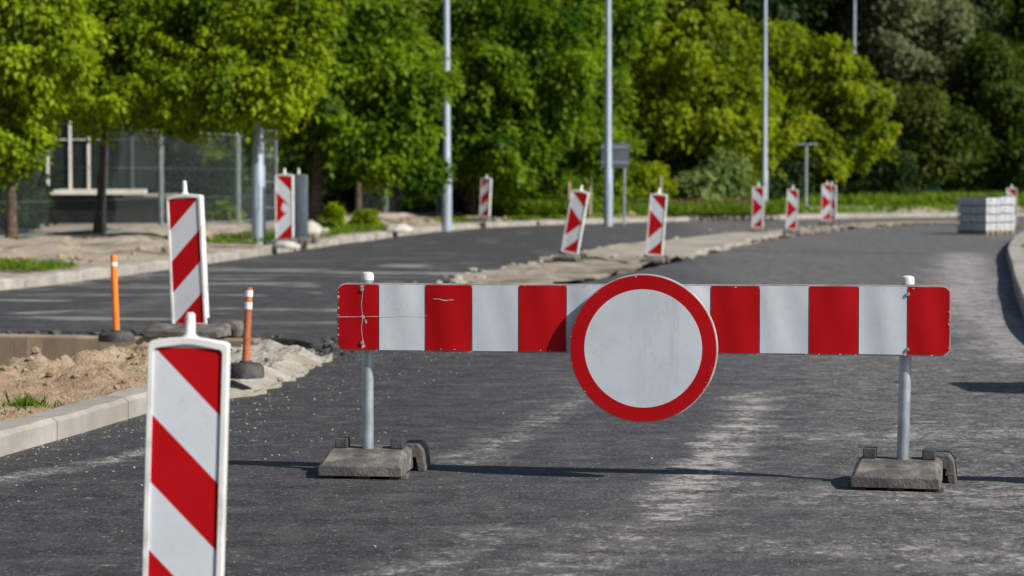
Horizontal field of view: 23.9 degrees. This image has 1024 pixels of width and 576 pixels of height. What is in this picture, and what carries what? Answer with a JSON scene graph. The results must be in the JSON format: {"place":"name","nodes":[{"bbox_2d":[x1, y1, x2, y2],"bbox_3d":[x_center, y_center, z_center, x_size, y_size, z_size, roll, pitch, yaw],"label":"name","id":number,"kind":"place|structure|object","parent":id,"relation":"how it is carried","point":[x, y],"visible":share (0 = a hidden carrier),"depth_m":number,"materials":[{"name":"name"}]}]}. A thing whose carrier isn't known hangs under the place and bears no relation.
{"place":"outdoors","nodes":[
{"label":"outdoors","id":0,"kind":"place"},
{"bbox_2d":[0,216,1023,575],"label":"road","id":1,"kind":"structure","parent":0,"point":[748,468],"depth_m":10.87,"materials":[{"name":"grey asphalt"}]},
{"bbox_2d":[0,384,146,456],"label":"island kerb","id":2,"kind":"structure","parent":1,"relation":"on","point":[49,426],"depth_m":11.37,"materials":[{"name":"concrete"}]},
{"bbox_2d":[0,337,171,420],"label":"sand bed","id":3,"kind":"object","parent":1,"relation":"on","point":[75,391],"visible":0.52,"depth_m":13.44,"materials":[{"name":"beige sand"}]},
{"bbox_2d":[1,387,70,415],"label":"grass tuft","id":4,"kind":"object","parent":3,"relation":"on","point":[26,401],"visible":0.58,"depth_m":11.72,"materials":[{"name":"green plant"}]},
{"bbox_2d":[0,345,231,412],"bbox_3d":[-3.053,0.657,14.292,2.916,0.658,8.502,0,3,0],"label":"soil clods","id":5,"kind":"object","parent":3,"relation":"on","point":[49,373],"visible":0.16,"depth_m":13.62,"materials":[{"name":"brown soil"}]},
{"bbox_2d":[98,255,134,341],"bbox_3d":[-2.934,0.074,17.922,0.268,0.641,0.268,0,3,0],"label":"flexible post","id":6,"kind":"object","parent":3,"relation":"on","point":[116,334],"visible":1,"depth_m":17.89,"materials":[{"name":"orange plastic"}]},
{"bbox_2d":[0,334,260,365],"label":"concrete edging","id":7,"kind":"object","parent":1,"relation":"on","point":[51,347],"visible":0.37,"depth_m":18.63,"materials":[{"name":"beige concrete"}]},
{"bbox_2d":[144,181,243,338],"bbox_3d":[-2.438,-0.200,18.380,0.636,1.237,0.489,-3,0,14],"label":"delineator","id":8,"kind":"object","parent":7,"relation":"on","point":[187,251],"visible":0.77,"depth_m":18.34,"materials":[{"name":"white plastic"}]},
{"bbox_2d":[0,328,358,358],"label":"asphalt crumbs","id":9,"kind":"object","parent":1,"relation":"on","point":[332,345],"visible":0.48,"depth_m":18.38,"materials":[{"name":"black asphalt"}]},
{"bbox_2d":[142,312,230,575],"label":"delineator","id":10,"kind":"object","parent":1,"relation":"on","point":[187,423],"visible":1,"depth_m":6.05,"materials":[{"name":"white plastic"}]},
{"bbox_2d":[229,339,332,398],"bbox_3d":[-1.590,0.663,15.149,0.807,0.509,4.180,0,3,0],"label":"broken concrete apron","id":11,"kind":"object","parent":1,"relation":"on","point":[284,357],"visible":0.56,"depth_m":15.00,"materials":[{"name":"beige concrete"}]},
{"bbox_2d":[230,287,263,378],"bbox_3d":[-1.491,0.249,13.529,0.210,0.506,0.210,0,3,0],"label":"flexible post","id":12,"kind":"object","parent":11,"relation":"on","point":[245,367],"visible":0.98,"depth_m":13.50,"materials":[{"name":"orange plastic"}]},
{"bbox_2d":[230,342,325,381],"bbox_3d":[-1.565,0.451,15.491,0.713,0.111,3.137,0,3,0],"label":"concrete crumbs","id":13,"kind":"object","parent":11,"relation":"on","point":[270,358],"visible":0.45,"depth_m":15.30,"materials":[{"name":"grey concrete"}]},
{"bbox_2d":[442,0,451,230],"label":"lamp post","id":14,"kind":"object","parent":1,"relation":"on","point":[446,204],"visible":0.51,"depth_m":55.82,"materials":[{"name":"metal"}]},
{"bbox_2d":[5,349,1005,575],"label":"loose gravel","id":15,"kind":"structure","parent":1,"relation":"on","point":[311,440],"depth_m":11.22,"materials":[{"name":"grey gravel"}]},
{"bbox_2d":[0,212,1023,290],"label":"verge kerb","id":16,"kind":"structure","parent":1,"relation":"on","point":[52,278],"depth_m":42.03,"materials":[{"name":"concrete"}]},
{"bbox_2d":[272,241,300,248],"bbox_3d":[-3.619,-0.699,38.813,0.478,0.126,0.382,0,3,0],"label":"concrete lump","id":17,"kind":"object","parent":16,"relation":"on","point":[285,244],"visible":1,"depth_m":38.67,"materials":[{"name":"beige concrete"}]},
{"bbox_2d":[293,168,316,243],"bbox_3d":[-3.607,-1.365,41.191,0.474,1.344,0.526,0,3,8],"label":"delineator","id":18,"kind":"object","parent":16,"relation":"on","point":[300,205],"visible":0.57,"depth_m":41.13,"materials":[{"name":"white plastic"}]},
{"bbox_2d":[474,175,496,221],"bbox_3d":[-0.653,-2.210,59.463,0.410,1.161,0.454,1,3,28],"label":"delineator","id":19,"kind":"object","parent":16,"relation":"on","point":[485,199],"visible":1,"depth_m":59.41,"materials":[{"name":"white plastic"}]},
{"bbox_2d":[604,0,612,225],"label":"lamp post","id":20,"kind":"object","parent":1,"relation":"on","point":[608,196],"visible":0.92,"depth_m":61.31,"materials":[{"name":"metal"}]},
{"bbox_2d":[601,143,628,224],"bbox_3d":[2.693,-2.700,63.125,0.720,2.160,0.095,0,3,0],"label":"road sign","id":21,"kind":"object","parent":1,"relation":"on","point":[620,155],"visible":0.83,"depth_m":63.07,"materials":[{"name":"metal"}]},
{"bbox_2d":[316,272,957,491],"bbox_3d":[0.488,0.352,9.689,2.562,0.827,0.474,0,3,10],"label":"road barrier","id":22,"kind":"object","parent":1,"relation":"on","point":[644,348],"visible":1,"depth_m":9.56,"materials":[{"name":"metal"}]},
{"bbox_2d":[445,222,910,283],"bbox_3d":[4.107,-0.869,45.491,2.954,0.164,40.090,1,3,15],"label":"median sand","id":23,"kind":"structure","parent":1,"relation":"on","point":[581,269],"depth_m":31.46,"materials":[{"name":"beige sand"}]},
{"bbox_2d":[553,185,589,260],"bbox_3d":[0.915,-0.911,34.489,0.411,1.128,0.433,12,6,15],"label":"delineator","id":24,"kind":"object","parent":23,"relation":"on","point":[575,221],"visible":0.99,"depth_m":34.46,"materials":[{"name":"white plastic"}]},
{"bbox_2d":[205,121,938,213],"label":"undergrowth","id":25,"kind":"object","parent":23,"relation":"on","point":[794,172],"visible":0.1,"depth_m":84.37,"materials":[{"name":"green plant"}]},
{"bbox_2d":[640,188,669,263],"bbox_3d":[2.052,-0.871,34.039,0.375,1.073,0.417,5,4,12],"label":"delineator","id":26,"kind":"object","parent":23,"relation":"on","point":[656,225],"visible":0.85,"depth_m":34.00,"materials":[{"name":"white plastic"}]},
{"bbox_2d":[413,222,938,283],"bbox_3d":[3.585,-0.896,45.965,4.415,0.118,40.655,1,3,17],"label":"rubble","id":27,"kind":"object","parent":23,"relation":"on","point":[458,278],"visible":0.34,"depth_m":35.76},
{"bbox_2d":[865,126,1023,193],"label":"wood edge","id":28,"kind":"object","parent":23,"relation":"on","point":[980,190],"visible":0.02,"depth_m":110.81,"materials":[{"name":"green plant"}]},
{"bbox_2d":[579,231,787,266],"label":"median slab","id":29,"kind":"structure","parent":1,"relation":"on","point":[693,246],"depth_m":41.42,"materials":[{"name":"beige concrete"}]},
{"bbox_2d":[748,183,767,231],"bbox_3d":[5.283,-1.710,51.751,0.380,1.076,0.420,2,3,14],"label":"delineator","id":30,"kind":"object","parent":29,"relation":"on","point":[757,207],"visible":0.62,"depth_m":51.72,"materials":[{"name":"white plastic"}]},
{"bbox_2d":[783,185,799,234],"bbox_3d":[5.854,-1.633,50.555,0.362,1.027,0.402,0,3,3],"label":"delineator","id":31,"kind":"object","parent":29,"relation":"on","point":[792,209],"visible":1,"depth_m":50.51,"materials":[{"name":"white plastic"}]},
{"bbox_2d":[818,181,833,224],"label":"delineator","id":32,"kind":"object","parent":1,"relation":"on","point":[826,196],"visible":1,"depth_m":62.26,"materials":[{"name":"white plastic"}]},
{"bbox_2d":[827,182,840,223],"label":"delineator","id":33,"kind":"object","parent":1,"relation":"on","point":[834,204],"visible":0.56,"depth_m":63.13,"materials":[{"name":"white plastic"}]},
{"bbox_2d":[856,221,959,223],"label":"sand","id":34,"kind":"structure","parent":1,"relation":"on","point":[907,222],"depth_m":66.10,"materials":[{"name":"beige sand"}]},
{"bbox_2d":[957,197,974,233],"bbox_3d":[10.027,-1.583,52.807,0.430,0.814,0.441,-2,3,-35],"label":"paver stack","id":35,"kind":"object","parent":1,"relation":"on","point":[964,210],"visible":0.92,"depth_m":52.69,"materials":[{"name":"grey concrete"}]},
{"bbox_2d":[972,196,999,234],"bbox_3d":[10.284,-1.571,52.441,0.430,0.824,0.441,-2,3,-35],"label":"paver stack","id":36,"kind":"object","parent":1,"relation":"on","point":[985,217],"visible":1,"depth_m":52.30,"materials":[{"name":"grey concrete"}]},
{"bbox_2d":[990,195,1014,234],"bbox_3d":[10.650,-1.593,52.696,0.430,0.844,0.441,-2,3,-35],"label":"paver stack","id":37,"kind":"object","parent":1,"relation":"on","point":[1007,216],"visible":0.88,"depth_m":52.53,"materials":[{"name":"grey concrete"}]},
{"bbox_2d":[1006,185,1020,228],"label":"delineator","id":38,"kind":"object","parent":1,"relation":"on","point":[1012,191],"visible":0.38,"depth_m":57.93,"materials":[{"name":"white plastic"}]},
{"bbox_2d":[1007,232,1023,318],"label":"roadside kerb","id":39,"kind":"structure","parent":1,"relation":"on","point":[1015,257],"depth_m":29.58,"materials":[{"name":"concrete"}]},
{"bbox_2d":[0,205,1023,277],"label":"verge","id":40,"kind":"structure","parent":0,"point":[126,242],"depth_m":39.23,"materials":[{"name":"soil"}]},
{"bbox_2d":[0,163,64,230],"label":"shrub","id":41,"kind":"object","parent":40,"relation":"on","point":[26,193],"visible":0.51,"depth_m":45.71,"materials":[{"name":"green plant"}]},
{"bbox_2d":[0,255,80,270],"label":"grass","id":42,"kind":"structure","parent":40,"relation":"on","point":[14,264],"depth_m":28.49,"materials":[{"name":"green plant"}]},
{"bbox_2d":[0,0,117,239],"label":"leafy tree","id":43,"kind":"object","parent":40,"relation":"on","point":[42,42],"visible":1,"depth_m":36.02,"materials":[{"name":"green plant"}]},
{"bbox_2d":[0,107,203,223],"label":"pavilion","id":44,"kind":"structure","parent":40,"relation":"on","point":[78,152],"depth_m":51.97,"materials":[{"name":"concrete"}]},
{"bbox_2d":[46,115,68,188],"bbox_3d":[-9.752,-2.977,51.919,0.482,1.700,0.100,0,3,0],"label":"window","id":45,"kind":"structure","parent":44,"relation":"in","point":[63,139],"depth_m":51.96,"materials":[{"name":"grey glass"}]},
{"bbox_2d":[68,121,87,188],"bbox_3d":[-9.312,-2.977,51.919,0.399,1.700,0.100,0,3,0],"label":"window","id":46,"kind":"structure","parent":44,"relation":"in","point":[76,150],"depth_m":51.94,"materials":[{"name":"grey glass"}]},
{"bbox_2d":[87,118,99,188],"bbox_3d":[-8.920,-2.977,51.919,0.385,1.700,0.100,0,3,0],"label":"window","id":47,"kind":"structure","parent":44,"relation":"in","point":[92,148],"depth_m":51.94,"materials":[{"name":"grey glass"}]},
{"bbox_2d":[106,120,130,188],"bbox_3d":[-8.452,-2.977,51.919,0.551,1.700,0.100,0,3,0],"label":"window","id":48,"kind":"structure","parent":44,"relation":"in","point":[110,158],"depth_m":51.96,"materials":[{"name":"glass"}]},
{"bbox_2d":[131,124,154,188],"bbox_3d":[-7.922,-2.977,51.919,0.509,1.700,0.100,0,3,0],"label":"window","id":49,"kind":"structure","parent":44,"relation":"in","point":[134,160],"depth_m":51.96,"materials":[{"name":"glass"}]},
{"bbox_2d":[0,122,275,237],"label":"fence","id":50,"kind":"object","parent":40,"relation":"on","point":[160,196],"visible":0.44,"depth_m":46.66,"materials":[{"name":"metal"}]},
{"bbox_2d":[45,0,343,233],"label":"leafy tree","id":51,"kind":"object","parent":40,"relation":"on","point":[186,71],"visible":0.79,"depth_m":39.37,"materials":[{"name":"green plant"}]},
{"bbox_2d":[152,137,285,193],"bbox_3d":[-7.108,-2.410,57.759,3.558,2.810,4.012,-2,3,-36],"label":"shrub","id":52,"kind":"object","parent":40,"relation":"on","point":[194,184],"visible":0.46,"depth_m":57.13,"materials":[{"name":"green plant"}]},
{"bbox_2d":[200,190,249,221],"bbox_3d":[-6.440,-1.528,53.463,1.323,1.323,1.406,0,3,0],"label":"shrub","id":53,"kind":"object","parent":40,"relation":"on","point":[219,210],"visible":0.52,"depth_m":53.18,"materials":[{"name":"green plant"}]},
{"bbox_2d":[198,194,272,217],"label":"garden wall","id":54,"kind":"structure","parent":40,"relation":"on","point":[248,200],"depth_m":56.07,"materials":[{"name":"grey concrete"}]},
{"bbox_2d":[251,0,265,244],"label":"lamp post","id":55,"kind":"object","parent":40,"relation":"on","point":[258,193],"visible":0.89,"depth_m":40.38,"materials":[{"name":"metal"}]},
{"bbox_2d":[264,130,276,233],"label":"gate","id":56,"kind":"structure","parent":40,"relation":"on","point":[267,181],"depth_m":43.45,"materials":[{"name":"metal"}]},
{"bbox_2d":[270,168,302,244],"bbox_3d":[-3.768,-1.324,40.294,0.479,1.344,0.541,0,3,8],"label":"delineator","id":57,"kind":"object","parent":40,"relation":"on","point":[284,206],"visible":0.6,"depth_m":40.24,"materials":[{"name":"white plastic"}]},
{"bbox_2d":[206,222,393,243],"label":"grass","id":58,"kind":"structure","parent":40,"relation":"on","point":[347,229],"depth_m":43.46,"materials":[{"name":"green plant"}]},
{"bbox_2d":[308,220,321,236],"bbox_3d":[-3.838,-1.114,45.504,0.540,0.337,0.671,0,3,0],"label":"concrete lump","id":59,"kind":"object","parent":40,"relation":"on","point":[314,227],"visible":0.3,"depth_m":45.30,"materials":[{"name":"beige concrete"}]},
{"bbox_2d":[317,202,347,228],"bbox_3d":[-3.606,-1.363,48.496,0.621,0.746,0.619,2,3,34],"label":"shrub","id":60,"kind":"object","parent":40,"relation":"on","point":[332,216],"visible":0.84,"depth_m":48.37,"materials":[{"name":"green plant"}]},
{"bbox_2d":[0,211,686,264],"bbox_3d":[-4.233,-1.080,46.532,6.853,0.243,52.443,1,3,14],"label":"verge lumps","id":61,"kind":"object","parent":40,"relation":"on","point":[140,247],"visible":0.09,"depth_m":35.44,"materials":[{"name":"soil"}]},
{"bbox_2d":[229,0,465,223],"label":"leafy tree","id":62,"kind":"object","parent":40,"relation":"on","point":[372,129],"visible":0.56,"depth_m":52.72,"materials":[{"name":"green plant"}]},
{"bbox_2d":[348,208,383,225],"bbox_3d":[-3.139,-1.438,51.972,0.788,0.573,0.803,0,3,0],"label":"shrub","id":63,"kind":"object","parent":40,"relation":"on","point":[363,216],"visible":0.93,"depth_m":51.73,"materials":[{"name":"green plant"}]},
{"bbox_2d":[381,224,414,232],"bbox_3d":[-2.382,-1.250,50.473,0.710,0.187,0.610,0,3,0],"label":"concrete lump","id":64,"kind":"object","parent":40,"relation":"on","point":[397,228],"visible":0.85,"depth_m":50.28,"materials":[{"name":"beige concrete"}]},
{"bbox_2d":[354,0,442,215],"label":"thin tree","id":65,"kind":"object","parent":40,"relation":"on","point":[358,203],"visible":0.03,"depth_m":61.48,"materials":[{"name":"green plant"}]},
{"bbox_2d":[388,0,455,212],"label":"thin tree","id":66,"kind":"object","parent":40,"relation":"on","point":[391,204],"visible":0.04,"depth_m":64.58,"materials":[{"name":"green plant"}]},
{"bbox_2d":[355,182,508,214],"bbox_3d":[-2.222,-2.699,63.881,0.564,2.210,6.826,2,3,34],"label":"fence","id":67,"kind":"object","parent":40,"relation":"on","point":[436,213],"visible":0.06,"depth_m":63.85,"materials":[{"name":"metal"}]},
{"bbox_2d":[415,0,459,212],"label":"thin tree","id":68,"kind":"object","parent":40,"relation":"on","point":[425,205],"visible":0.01,"depth_m":66.92,"materials":[{"name":"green plant"}]},
{"bbox_2d":[407,0,616,215],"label":"leafy tree","id":69,"kind":"object","parent":40,"relation":"on","point":[529,95],"visible":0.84,"depth_m":62.55,"materials":[{"name":"green plant"}]},
{"bbox_2d":[478,196,590,215],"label":"grass","id":70,"kind":"structure","parent":40,"relation":"on","point":[558,206],"depth_m":64.96,"materials":[{"name":"green plant"}]},
{"bbox_2d":[512,162,584,200],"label":"shrub","id":71,"kind":"object","parent":40,"relation":"on","point":[549,189],"visible":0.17,"depth_m":68.77,"materials":[{"name":"green plant"}]},
{"bbox_2d":[567,181,570,199],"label":"wooden stake","id":72,"kind":"object","parent":40,"relation":"on","point":[568,189],"visible":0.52,"depth_m":65.91,"materials":[{"name":"brown wood"}]},
{"bbox_2d":[500,0,672,199],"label":"leafy tree","id":73,"kind":"object","parent":40,"relation":"on","point":[635,18],"visible":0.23,"depth_m":66.54,"materials":[{"name":"green plant"}]},
{"bbox_2d":[588,172,591,214],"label":"wooden stake","id":74,"kind":"object","parent":40,"relation":"on","point":[590,194],"visible":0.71,"depth_m":66.91,"materials":[{"name":"brown wood"}]},
{"bbox_2d":[555,128,647,205],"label":"shrub","id":75,"kind":"object","parent":40,"relation":"on","point":[598,188],"visible":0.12,"depth_m":71.61,"materials":[{"name":"green plant"}]},
{"bbox_2d":[599,161,678,202],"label":"shrub","id":76,"kind":"object","parent":40,"relation":"on","point":[645,182],"visible":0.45,"depth_m":72.71,"materials":[{"name":"green plant"}]},
{"bbox_2d":[603,0,699,38],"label":"woodland tree","id":77,"kind":"object","parent":40,"relation":"on","point":[617,3],"depth_m":82.65,"materials":[{"name":"green plant"}]},
{"bbox_2d":[659,176,661,193],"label":"wooden stake","id":78,"kind":"object","parent":40,"relation":"on","point":[660,182],"visible":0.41,"depth_m":70.90,"materials":[{"name":"brown wood"}]},
{"bbox_2d":[592,196,765,206],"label":"dry grass","id":79,"kind":"structure","parent":40,"relation":"on","point":[697,200],"depth_m":71.73,"materials":[{"name":"green plant"}]},
{"bbox_2d":[671,165,692,198],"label":"shrub","id":80,"kind":"object","parent":40,"relation":"on","point":[688,167],"visible":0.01,"depth_m":79.11,"materials":[{"name":"green plant"}]},
{"bbox_2d":[587,197,786,213],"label":"grass","id":81,"kind":"structure","parent":40,"relation":"on","point":[776,206],"depth_m":69.29,"materials":[{"name":"green plant"}]},
{"bbox_2d":[672,167,729,201],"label":"shrub","id":82,"kind":"object","parent":40,"relation":"on","point":[699,185],"visible":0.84,"depth_m":75.29,"materials":[{"name":"green plant"}]},
{"bbox_2d":[599,0,804,192],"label":"leafy tree","id":83,"kind":"object","parent":40,"relation":"on","point":[698,95],"visible":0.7,"depth_m":77.66,"materials":[{"name":"green plant"}]},
{"bbox_2d":[690,142,760,201],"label":"shrub","id":84,"kind":"object","parent":40,"relation":"on","point":[740,186],"visible":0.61,"depth_m":76.58,"materials":[{"name":"green plant"}]},
{"bbox_2d":[693,0,822,160],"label":"woodland tree","id":85,"kind":"object","parent":40,"relation":"on","point":[780,10],"visible":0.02,"depth_m":96.89,"materials":[{"name":"green plant"}]},
{"bbox_2d":[761,0,767,200],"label":"lamp post","id":86,"kind":"object","parent":40,"relation":"on","point":[764,177],"visible":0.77,"depth_m":76.76,"materials":[{"name":"metal"}]},
{"bbox_2d":[796,143,817,205],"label":"short post","id":87,"kind":"object","parent":40,"relation":"on","point":[806,168],"visible":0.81,"depth_m":81.86,"materials":[{"name":"metal"}]},
{"bbox_2d":[736,18,903,196],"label":"leafy tree","id":88,"kind":"object","parent":40,"relation":"on","point":[835,106],"visible":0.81,"depth_m":87.41,"materials":[{"name":"green plant"}]},
{"bbox_2d":[784,0,862,47],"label":"woodland tree","id":89,"kind":"object","parent":40,"relation":"on","point":[816,25],"visible":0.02,"depth_m":108.98,"materials":[{"name":"green plant"}]},
{"bbox_2d":[853,0,855,53],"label":"lamp post","id":90,"kind":"object","parent":40,"relation":"on","point":[854,23],"depth_m":96.58,"materials":[{"name":"metal"}]},
{"bbox_2d":[695,201,1023,214],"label":"grass","id":91,"kind":"structure","parent":40,"relation":"on","point":[894,208],"depth_m":76.68,"materials":[{"name":"green plant"}]},
{"bbox_2d":[813,0,998,147],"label":"woodland tree","id":92,"kind":"object","parent":40,"relation":"on","point":[983,2],"visible":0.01,"depth_m":112.92,"materials":[{"name":"green plant"}]},
{"bbox_2d":[825,0,1006,191],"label":"willow tree","id":93,"kind":"object","parent":40,"relation":"on","point":[901,56],"visible":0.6,"depth_m":105.18,"materials":[{"name":"green plant"}]},
{"bbox_2d":[885,79,969,192],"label":"leafy tree","id":94,"kind":"object","parent":40,"relation":"on","point":[922,111],"visible":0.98,"depth_m":102.48,"materials":[{"name":"green plant"}]},
{"bbox_2d":[926,180,939,192],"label":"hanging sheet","id":95,"kind":"object","parent":40,"relation":"on","point":[933,188],"visible":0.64,"depth_m":103.50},
{"bbox_2d":[871,171,1023,192],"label":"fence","id":96,"kind":"object","parent":40,"relation":"on","point":[950,188],"visible":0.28,"depth_m":104.56,"materials":[{"name":"metal"}]},
{"bbox_2d":[907,0,1023,193],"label":"leafy tree","id":97,"kind":"object","parent":40,"relation":"on","point":[986,125],"visible":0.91,"depth_m":103.35,"materials":[{"name":"green plant"}]},
{"bbox_2d":[958,0,1021,110],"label":"woodland tree","id":98,"kind":"object","parent":40,"relation":"on","point":[1015,2],"visible":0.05,"depth_m":114.41,"materials":[{"name":"green plant"}]},
{"bbox_2d":[405,212,691,222],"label":"grass","id":99,"kind":"structure","parent":0,"point":[509,217],"depth_m":63.37,"materials":[{"name":"green plant"}]},
{"bbox_2d":[771,190,1023,205],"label":"grass","id":100,"kind":"structure","parent":0,"point":[934,198],"depth_m":84.46,"materials":[{"name":"green plant"}]},
{"bbox_2d":[1021,239,1023,254],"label":"roadside verge","id":101,"kind":"structure","parent":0,"point":[1022,246],"depth_m":37.15,"materials":[{"name":"grey concrete"}]}
]}

